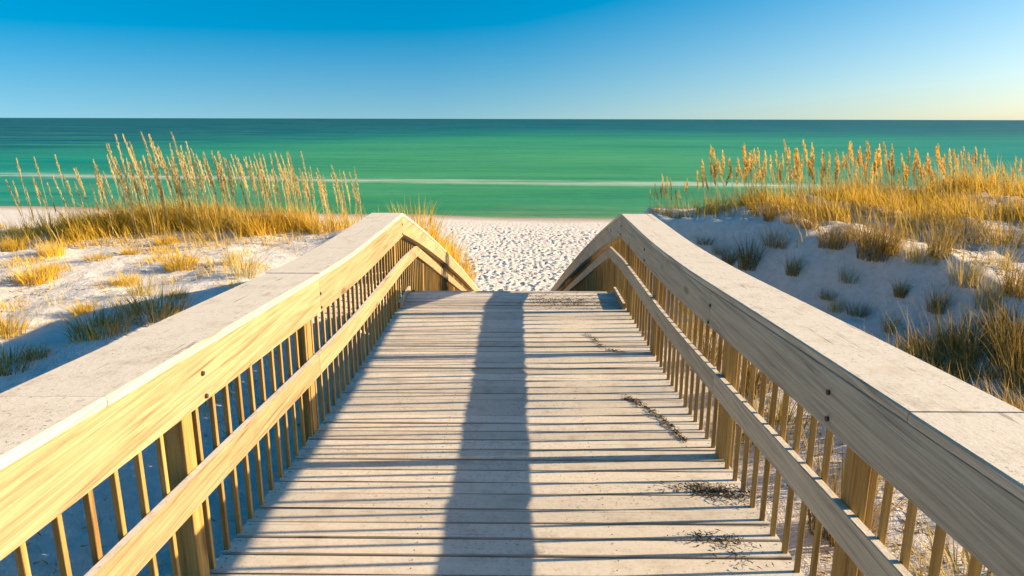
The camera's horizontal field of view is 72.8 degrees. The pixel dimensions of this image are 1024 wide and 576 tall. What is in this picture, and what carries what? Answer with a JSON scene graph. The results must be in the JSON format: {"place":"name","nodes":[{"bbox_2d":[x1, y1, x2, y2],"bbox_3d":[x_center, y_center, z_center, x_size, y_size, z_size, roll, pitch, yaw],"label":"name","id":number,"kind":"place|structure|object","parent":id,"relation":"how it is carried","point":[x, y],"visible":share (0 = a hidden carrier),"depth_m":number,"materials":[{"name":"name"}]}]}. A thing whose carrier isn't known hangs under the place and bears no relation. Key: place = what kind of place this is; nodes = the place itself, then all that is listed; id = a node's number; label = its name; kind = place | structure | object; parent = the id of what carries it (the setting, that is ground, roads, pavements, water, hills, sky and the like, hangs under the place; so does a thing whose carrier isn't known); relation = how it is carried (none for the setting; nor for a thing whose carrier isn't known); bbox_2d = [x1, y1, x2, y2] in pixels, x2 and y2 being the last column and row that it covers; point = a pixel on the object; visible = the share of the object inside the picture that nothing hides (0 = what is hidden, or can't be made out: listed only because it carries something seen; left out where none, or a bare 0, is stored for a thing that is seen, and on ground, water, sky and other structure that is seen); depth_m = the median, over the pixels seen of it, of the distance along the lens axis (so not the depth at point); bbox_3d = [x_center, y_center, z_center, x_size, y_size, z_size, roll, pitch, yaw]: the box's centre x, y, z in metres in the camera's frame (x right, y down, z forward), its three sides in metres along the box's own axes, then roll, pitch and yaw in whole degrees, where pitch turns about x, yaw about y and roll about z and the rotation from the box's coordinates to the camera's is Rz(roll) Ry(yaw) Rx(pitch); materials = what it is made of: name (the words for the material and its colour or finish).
{"place":"outdoors","nodes":[
{"label":"outdoors","id":0,"kind":"place"},
{"bbox_2d":[0,228,346,573],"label":"plant litter","id":1,"kind":"object","parent":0,"point":[200,247],"visible":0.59,"depth_m":9.31,"materials":[{"name":"plant"}]},
{"bbox_2d":[0,189,378,251],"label":"dune grass","id":2,"kind":"structure","parent":0,"point":[82,227],"depth_m":13.24,"materials":[{"name":"plant"}]},
{"bbox_2d":[0,118,1023,218],"bbox_3d":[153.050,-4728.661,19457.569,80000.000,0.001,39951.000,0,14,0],"label":"sea water","id":3,"kind":"structure","parent":0,"point":[563,168],"depth_m":146.93,"materials":[{"name":"liquid"}]},
{"bbox_2d":[0,188,1023,575],"bbox_3d":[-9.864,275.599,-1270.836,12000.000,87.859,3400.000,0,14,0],"label":"sand ground","id":4,"kind":"structure","parent":0,"point":[526,254],"depth_m":9.20,"materials":[{"name":"sand"}]},
{"bbox_2d":[0,234,29,251],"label":"grass tuft","id":5,"kind":"object","parent":4,"relation":"on","point":[10,246],"visible":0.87,"depth_m":12.10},
{"bbox_2d":[0,305,43,339],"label":"grass tuft","id":6,"kind":"object","parent":4,"relation":"on","point":[5,335],"visible":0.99,"depth_m":7.43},
{"bbox_2d":[0,339,47,375],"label":"grass tuft","id":7,"kind":"object","parent":4,"relation":"on","point":[9,360],"visible":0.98,"depth_m":6.49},
{"bbox_2d":[0,157,47,242],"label":"sea oats","id":8,"kind":"object","parent":4,"relation":"on","point":[26,232],"visible":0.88,"depth_m":13.20,"materials":[{"name":"yellow plant"}]},
{"bbox_2d":[13,342,57,360],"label":"grass tuft","id":9,"kind":"object","parent":4,"relation":"on","point":[41,356],"visible":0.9,"depth_m":6.71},
{"bbox_2d":[4,260,67,285],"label":"grass tuft","id":10,"kind":"object","parent":4,"relation":"on","point":[30,277],"visible":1,"depth_m":9.79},
{"bbox_2d":[12,157,61,232],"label":"sea oats","id":11,"kind":"object","parent":4,"relation":"on","point":[49,221],"visible":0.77,"depth_m":13.85,"materials":[{"name":"yellow plant"}]},
{"bbox_2d":[32,240,72,256],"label":"grass tuft","id":12,"kind":"object","parent":4,"relation":"on","point":[51,252],"visible":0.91,"depth_m":11.46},
{"bbox_2d":[33,155,81,229],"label":"sea oats","id":13,"kind":"object","parent":4,"relation":"on","point":[59,170],"visible":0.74,"depth_m":14.04,"materials":[{"name":"yellow plant"}]},
{"bbox_2d":[62,296,96,315],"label":"grass tuft","id":14,"kind":"object","parent":4,"relation":"on","point":[81,308],"visible":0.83,"depth_m":7.96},
{"bbox_2d":[63,167,107,222],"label":"sea oats","id":15,"kind":"object","parent":4,"relation":"on","point":[100,196],"visible":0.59,"depth_m":14.28,"materials":[{"name":"yellow plant"}]},
{"bbox_2d":[49,300,141,340],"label":"grass tuft","id":16,"kind":"object","parent":4,"relation":"on","point":[116,326],"visible":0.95,"depth_m":7.36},
{"bbox_2d":[73,159,144,235],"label":"sea oats","id":17,"kind":"object","parent":4,"relation":"on","point":[106,203],"visible":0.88,"depth_m":13.09,"materials":[{"name":"yellow plant"}]},
{"bbox_2d":[93,154,144,215],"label":"sea oats","id":18,"kind":"object","parent":4,"relation":"on","point":[112,172],"visible":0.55,"depth_m":14.14,"materials":[{"name":"yellow plant"}]},
{"bbox_2d":[97,267,143,286],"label":"grass tuft","id":19,"kind":"object","parent":4,"relation":"on","point":[127,278],"visible":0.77,"depth_m":9.66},
{"bbox_2d":[112,244,144,254],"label":"grass tuft","id":20,"kind":"object","parent":4,"relation":"on","point":[130,252],"visible":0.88,"depth_m":11.62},
{"bbox_2d":[106,141,163,233],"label":"sea oats","id":21,"kind":"object","parent":4,"relation":"on","point":[117,173],"visible":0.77,"depth_m":13.26,"materials":[{"name":"yellow plant"}]},
{"bbox_2d":[119,267,161,295],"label":"grass tuft","id":22,"kind":"object","parent":4,"relation":"on","point":[146,290],"visible":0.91,"depth_m":8.83,"materials":[{"name":"plant"}]},
{"bbox_2d":[97,279,199,326],"bbox_3d":[-4.050,0.154,7.918,1.190,0.413,1.112,-4,14,-16],"label":"grass tuft","id":23,"kind":"object","parent":4,"relation":"on","point":[163,315],"visible":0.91,"depth_m":7.92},
{"bbox_2d":[115,132,182,236],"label":"sea oats","id":24,"kind":"object","parent":4,"relation":"on","point":[155,226],"visible":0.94,"depth_m":13.07,"materials":[{"name":"yellow plant"}]},
{"bbox_2d":[131,160,189,226],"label":"sea oats","id":25,"kind":"object","parent":4,"relation":"on","point":[180,195],"visible":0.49,"depth_m":13.79,"materials":[{"name":"yellow plant"}]},
{"bbox_2d":[147,246,208,271],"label":"grass tuft","id":26,"kind":"object","parent":4,"relation":"on","point":[168,265],"visible":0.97,"depth_m":10.37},
{"bbox_2d":[0,218,358,415],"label":"dune grass","id":27,"kind":"structure","parent":4,"relation":"on","point":[148,262],"depth_m":10.45,"materials":[{"name":"plant"}]},
{"bbox_2d":[148,131,210,227],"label":"sea oats","id":28,"kind":"object","parent":4,"relation":"on","point":[161,161],"visible":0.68,"depth_m":13.61,"materials":[{"name":"yellow plant"}]},
{"bbox_2d":[157,142,229,231],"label":"sea oats","id":29,"kind":"object","parent":4,"relation":"on","point":[193,184],"visible":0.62,"depth_m":13.55,"materials":[{"name":"yellow plant"}]},
{"bbox_2d":[176,146,236,233],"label":"sea oats","id":30,"kind":"object","parent":4,"relation":"on","point":[214,225],"visible":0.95,"depth_m":13.16,"materials":[{"name":"yellow plant"}]},
{"bbox_2d":[196,151,241,231],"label":"sea oats","id":31,"kind":"object","parent":4,"relation":"on","point":[232,193],"visible":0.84,"depth_m":13.28,"materials":[{"name":"yellow plant"}]},
{"bbox_2d":[214,153,263,228],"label":"sea oats","id":32,"kind":"object","parent":4,"relation":"on","point":[242,173],"visible":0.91,"depth_m":13.39,"materials":[{"name":"yellow plant"}]},
{"bbox_2d":[220,248,276,279],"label":"grass tuft","id":33,"kind":"object","parent":4,"relation":"on","point":[249,271],"visible":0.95,"depth_m":9.72,"materials":[{"name":"plant"}]},
{"bbox_2d":[218,155,279,226],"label":"sea oats","id":34,"kind":"object","parent":4,"relation":"on","point":[261,189],"visible":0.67,"depth_m":13.62,"materials":[{"name":"yellow plant"}]},
{"bbox_2d":[238,212,278,234],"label":"grass tuft","id":35,"kind":"object","parent":4,"relation":"on","point":[265,228],"visible":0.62,"depth_m":13.04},
{"bbox_2d":[241,155,296,218],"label":"sea oats","id":36,"kind":"object","parent":4,"relation":"on","point":[274,188],"visible":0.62,"depth_m":14.22,"materials":[{"name":"yellow plant"}]},
{"bbox_2d":[254,151,299,230],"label":"sea oats","id":37,"kind":"object","parent":4,"relation":"on","point":[277,187],"visible":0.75,"depth_m":13.42,"materials":[{"name":"yellow plant"}]},
{"bbox_2d":[270,152,317,227],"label":"sea oats","id":38,"kind":"object","parent":4,"relation":"on","point":[295,178],"visible":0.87,"depth_m":13.49,"materials":[{"name":"yellow plant"}]},
{"bbox_2d":[280,151,327,221],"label":"sea oats","id":39,"kind":"object","parent":4,"relation":"on","point":[311,186],"visible":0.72,"depth_m":14.25,"materials":[{"name":"yellow plant"}]},
{"bbox_2d":[287,172,336,234],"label":"sea oats","id":40,"kind":"object","parent":4,"relation":"on","point":[315,228],"visible":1,"depth_m":13.06,"materials":[{"name":"yellow plant"}]},
{"bbox_2d":[302,169,354,231],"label":"sea oats","id":41,"kind":"object","parent":4,"relation":"on","point":[342,220],"visible":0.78,"depth_m":13.27,"materials":[{"name":"yellow plant"}]},
{"bbox_2d":[315,164,364,228],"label":"sea oats","id":42,"kind":"object","parent":4,"relation":"on","point":[359,206],"visible":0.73,"depth_m":14.01,"materials":[{"name":"yellow plant"}]},
{"bbox_2d":[385,198,451,242],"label":"grass clump","id":43,"kind":"object","parent":4,"relation":"on","point":[430,220],"visible":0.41,"depth_m":13.42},
{"bbox_2d":[437,231,472,263],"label":"grass clump","id":44,"kind":"object","parent":4,"relation":"on","point":[453,253],"visible":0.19,"depth_m":17.21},
{"bbox_2d":[453,246,480,278],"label":"grass clump","id":45,"kind":"object","parent":4,"relation":"on","point":[464,264],"visible":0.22,"depth_m":22.43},
{"bbox_2d":[0,213,1023,575],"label":"boardwalk","id":46,"kind":"structure","parent":4,"relation":"on","point":[466,427],"depth_m":3.57,"materials":[{"name":"brown wood"}]},
{"bbox_2d":[518,291,609,309],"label":"dry seaweed","id":47,"kind":"object","parent":46,"relation":"on","point":[564,302],"visible":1,"depth_m":8.31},
{"bbox_2d":[624,394,689,446],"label":"dry seaweed","id":48,"kind":"object","parent":46,"relation":"on","point":[666,422],"visible":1,"depth_m":5.00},
{"bbox_2d":[640,476,772,506],"bbox_3d":[1.111,1.132,3.912,0.754,0.028,0.314,4,14,16],"label":"dry seaweed","id":49,"kind":"object","parent":46,"relation":"on","point":[719,490],"visible":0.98,"depth_m":3.88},
{"bbox_2d":[667,529,773,569],"bbox_3d":[1.019,1.239,3.329,0.312,0.029,0.462,-9,16,-33],"label":"dry seaweed","id":50,"kind":"object","parent":46,"relation":"on","point":[700,537],"visible":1,"depth_m":3.38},
{"bbox_2d":[655,175,680,216],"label":"sea oats","id":51,"kind":"object","parent":4,"relation":"on","point":[665,194],"visible":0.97,"depth_m":12.38,"materials":[{"name":"beige plant"}]},
{"bbox_2d":[665,178,691,218],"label":"sea oats","id":52,"kind":"object","parent":4,"relation":"on","point":[679,214],"visible":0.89,"depth_m":12.39,"materials":[{"name":"beige plant"}]},
{"bbox_2d":[682,323,723,365],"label":"scrub clump","id":53,"kind":"object","parent":4,"relation":"on","point":[709,350],"visible":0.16,"depth_m":8.00,"materials":[{"name":"brown plant"}]},
{"bbox_2d":[690,159,724,214],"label":"sea oats","id":54,"kind":"object","parent":4,"relation":"on","point":[715,176],"visible":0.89,"depth_m":12.40,"materials":[{"name":"beige plant"}]},
{"bbox_2d":[701,145,736,211],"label":"sea oats","id":55,"kind":"object","parent":4,"relation":"on","point":[711,173],"visible":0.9,"depth_m":12.53,"materials":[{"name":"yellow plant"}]},
{"bbox_2d":[726,147,758,205],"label":"sea oats","id":56,"kind":"object","parent":4,"relation":"on","point":[745,169],"visible":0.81,"depth_m":12.64,"materials":[{"name":"yellow plant"}]},
{"bbox_2d":[722,355,772,397],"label":"scrub clump","id":57,"kind":"object","parent":4,"relation":"on","point":[757,380],"visible":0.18,"depth_m":6.88,"materials":[{"name":"brown plant"}]},
{"bbox_2d":[723,234,773,270],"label":"grass clump","id":58,"kind":"object","parent":4,"relation":"on","point":[744,263],"visible":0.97,"depth_m":11.00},
{"bbox_2d":[728,144,769,201],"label":"sea oats","id":59,"kind":"object","parent":4,"relation":"on","point":[747,165],"visible":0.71,"depth_m":12.71,"materials":[{"name":"yellow plant"}]},
{"bbox_2d":[746,147,777,197],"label":"sea oats","id":60,"kind":"object","parent":4,"relation":"on","point":[763,169],"visible":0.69,"depth_m":13.12,"materials":[{"name":"yellow plant"}]},
{"bbox_2d":[760,202,783,221],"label":"grass clump","id":61,"kind":"object","parent":4,"relation":"on","point":[768,216],"visible":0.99,"depth_m":11.37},
{"bbox_2d":[748,224,803,248],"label":"grass clump","id":62,"kind":"object","parent":4,"relation":"on","point":[775,242],"visible":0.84,"depth_m":10.80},
{"bbox_2d":[735,381,822,448],"bbox_3d":[2.279,1.125,6.070,1.160,0.394,1.242,5,14,19],"label":"scrub clump","id":63,"kind":"object","parent":4,"relation":"on","point":[778,418],"visible":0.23,"depth_m":6.25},
{"bbox_2d":[764,150,793,205],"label":"sea oats","id":64,"kind":"object","parent":4,"relation":"on","point":[780,171],"visible":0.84,"depth_m":12.24,"materials":[{"name":"beige plant"}]},
{"bbox_2d":[778,251,805,275],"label":"grass clump","id":65,"kind":"object","parent":4,"relation":"on","point":[794,273],"visible":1,"depth_m":10.29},
{"bbox_2d":[778,147,808,205],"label":"sea oats","id":66,"kind":"object","parent":4,"relation":"on","point":[794,168],"visible":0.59,"depth_m":12.68,"materials":[{"name":"yellow plant"}]},
{"bbox_2d":[783,139,829,208],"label":"sea oats","id":67,"kind":"object","parent":4,"relation":"on","point":[810,167],"visible":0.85,"depth_m":12.29,"materials":[{"name":"yellow plant"}]},
{"bbox_2d":[797,207,830,229],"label":"grass clump","id":68,"kind":"object","parent":4,"relation":"on","point":[810,223],"visible":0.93,"depth_m":10.66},
{"bbox_2d":[808,150,831,198],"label":"sea oats","id":69,"kind":"object","parent":4,"relation":"on","point":[822,171],"visible":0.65,"depth_m":13.14,"materials":[{"name":"yellow plant"}]},
{"bbox_2d":[806,215,860,249],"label":"grass clump","id":70,"kind":"object","parent":4,"relation":"on","point":[834,237],"visible":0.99,"depth_m":10.12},
{"bbox_2d":[823,150,854,198],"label":"sea oats","id":71,"kind":"object","parent":4,"relation":"on","point":[836,168],"visible":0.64,"depth_m":13.25,"materials":[{"name":"yellow plant"}]},
{"bbox_2d":[657,153,1023,265],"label":"dune grass","id":72,"kind":"structure","parent":4,"relation":"on","point":[922,202],"depth_m":11.70,"materials":[{"name":"plant"}]},
{"bbox_2d":[663,192,1023,575],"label":"plant litter","id":73,"kind":"object","parent":4,"relation":"on","point":[955,251],"visible":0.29,"depth_m":6.85,"materials":[{"name":"brown plant"}]},
{"bbox_2d":[790,427,906,547],"bbox_3d":[2.200,1.328,4.605,0.996,0.750,1.099,8,16,30],"label":"scrub clump","id":74,"kind":"object","parent":4,"relation":"on","point":[828,535],"visible":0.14,"depth_m":4.69,"materials":[{"name":"brown plant"}]},
{"bbox_2d":[837,142,870,201],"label":"sea oats","id":75,"kind":"object","parent":4,"relation":"on","point":[848,165],"visible":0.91,"depth_m":12.24,"materials":[{"name":"yellow plant"}]},
{"bbox_2d":[840,300,873,316],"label":"grass clump","id":76,"kind":"object","parent":4,"relation":"on","point":[856,312],"visible":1,"depth_m":9.29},
{"bbox_2d":[833,214,897,243],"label":"grass clump","id":77,"kind":"object","parent":4,"relation":"on","point":[852,232],"visible":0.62,"depth_m":9.91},
{"bbox_2d":[850,140,893,200],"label":"sea oats","id":78,"kind":"object","parent":4,"relation":"on","point":[874,162],"visible":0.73,"depth_m":12.44,"materials":[{"name":"yellow plant"}]},
{"bbox_2d":[844,210,915,262],"bbox_3d":[5.037,-0.695,9.499,0.992,0.659,1.002,6,15,22],"label":"grass clump","id":79,"kind":"object","parent":4,"relation":"on","point":[861,246],"visible":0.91,"depth_m":9.53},
{"bbox_2d":[865,141,907,197],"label":"sea oats","id":80,"kind":"object","parent":4,"relation":"on","point":[890,163],"visible":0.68,"depth_m":13.27,"materials":[{"name":"yellow plant"}]},
{"bbox_2d":[879,309,905,333],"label":"grass clump","id":81,"kind":"object","parent":4,"relation":"on","point":[888,329],"visible":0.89,"depth_m":8.62,"materials":[{"name":"plant"}]},
{"bbox_2d":[863,211,923,256],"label":"grass clump","id":82,"kind":"object","parent":4,"relation":"on","point":[891,246],"visible":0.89,"depth_m":9.46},
{"bbox_2d":[887,277,915,298],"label":"grass clump","id":83,"kind":"object","parent":4,"relation":"on","point":[899,293],"visible":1,"depth_m":9.03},
{"bbox_2d":[889,148,922,205],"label":"sea oats","id":84,"kind":"object","parent":4,"relation":"on","point":[907,170],"visible":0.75,"depth_m":12.71,"materials":[{"name":"yellow plant"}]},
{"bbox_2d":[891,204,934,234],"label":"grass clump","id":85,"kind":"object","parent":4,"relation":"on","point":[914,219],"visible":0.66,"depth_m":10.99,"materials":[{"name":"plant"}]},
{"bbox_2d":[902,148,936,200],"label":"sea oats","id":86,"kind":"object","parent":4,"relation":"on","point":[925,167],"visible":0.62,"depth_m":13.26,"materials":[{"name":"yellow plant"}]},
{"bbox_2d":[897,232,966,265],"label":"grass clump","id":87,"kind":"object","parent":4,"relation":"on","point":[915,255],"visible":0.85,"depth_m":9.16,"materials":[{"name":"plant"}]},
{"bbox_2d":[873,513,994,575],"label":"scrub clump","id":88,"kind":"object","parent":4,"relation":"on","point":[954,561],"visible":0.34,"depth_m":4.18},
{"bbox_2d":[918,144,959,209],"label":"sea oats","id":89,"kind":"object","parent":4,"relation":"on","point":[938,160],"visible":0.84,"depth_m":12.54,"materials":[{"name":"yellow plant"}]},
{"bbox_2d":[922,282,955,314],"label":"grass clump","id":90,"kind":"object","parent":4,"relation":"on","point":[934,302],"visible":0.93,"depth_m":8.63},
{"bbox_2d":[913,216,967,258],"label":"grass clump","id":91,"kind":"object","parent":4,"relation":"on","point":[943,244],"visible":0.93,"depth_m":9.04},
{"bbox_2d":[863,274,1023,410],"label":"thicket grass","id":92,"kind":"structure","parent":4,"relation":"on","point":[914,345],"depth_m":7.85,"materials":[{"name":"plant"}]},
{"bbox_2d":[915,346,983,381],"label":"grass clump","id":93,"kind":"object","parent":4,"relation":"on","point":[961,373],"visible":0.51,"depth_m":7.55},
{"bbox_2d":[942,148,971,191],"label":"sea oats","id":94,"kind":"object","parent":4,"relation":"on","point":[954,157],"visible":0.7,"depth_m":13.39,"materials":[{"name":"yellow plant"}]},
{"bbox_2d":[923,208,1007,244],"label":"grass clump","id":95,"kind":"object","parent":4,"relation":"on","point":[967,232],"visible":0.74,"depth_m":10.30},
{"bbox_2d":[926,297,1017,359],"bbox_3d":[5.311,0.467,7.892,1.236,0.599,1.267,8,16,30],"label":"grass clump","id":96,"kind":"object","parent":4,"relation":"on","point":[960,325],"visible":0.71,"depth_m":7.91,"materials":[{"name":"plant"}]},
{"bbox_2d":[938,242,1005,288],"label":"grass clump","id":97,"kind":"object","parent":4,"relation":"on","point":[960,279],"visible":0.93,"depth_m":8.58,"materials":[{"name":"plant"}]},
{"bbox_2d":[932,335,1019,382],"bbox_3d":[5.153,0.754,7.603,1.032,0.364,0.964,-11,17,-38],"label":"grass clump","id":98,"kind":"object","parent":4,"relation":"on","point":[978,370],"visible":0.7,"depth_m":7.52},
{"bbox_2d":[963,147,994,192],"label":"sea oats","id":99,"kind":"object","parent":4,"relation":"on","point":[975,159],"visible":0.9,"depth_m":13.06,"materials":[{"name":"yellow plant"}]},
{"bbox_2d":[965,263,1019,311],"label":"grass clump","id":100,"kind":"object","parent":4,"relation":"on","point":[978,293],"visible":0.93,"depth_m":8.27,"materials":[{"name":"plant"}]},
{"bbox_2d":[966,297,1023,341],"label":"grass clump","id":101,"kind":"object","parent":4,"relation":"on","point":[1001,321],"visible":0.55,"depth_m":7.88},
{"bbox_2d":[969,295,1023,369],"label":"grass clump","id":102,"kind":"object","parent":4,"relation":"on","point":[1012,340],"visible":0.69,"depth_m":7.46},
{"bbox_2d":[986,160,1006,198],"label":"sea oats","id":103,"kind":"object","parent":4,"relation":"on","point":[997,177],"visible":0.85,"depth_m":12.30,"materials":[{"name":"yellow plant"}]},
{"bbox_2d":[970,212,1023,248],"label":"grass clump","id":104,"kind":"object","parent":4,"relation":"on","point":[1005,239],"visible":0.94,"depth_m":9.83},
{"bbox_2d":[978,242,1023,270],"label":"grass clump","id":105,"kind":"object","parent":4,"relation":"on","point":[1000,262],"visible":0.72,"depth_m":8.78,"materials":[{"name":"plant"}]},
{"bbox_2d":[981,324,1023,395],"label":"grass clump","id":106,"kind":"object","parent":4,"relation":"on","point":[1013,374],"visible":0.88,"depth_m":7.23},
{"bbox_2d":[985,246,1023,298],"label":"grass clump","id":107,"kind":"object","parent":4,"relation":"on","point":[1011,289],"visible":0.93,"depth_m":8.23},
{"bbox_2d":[0,0,1023,119],"label":"sky","id":108,"kind":"structure","parent":0,"point":[316,59],"materials":[{"name":"blue"}]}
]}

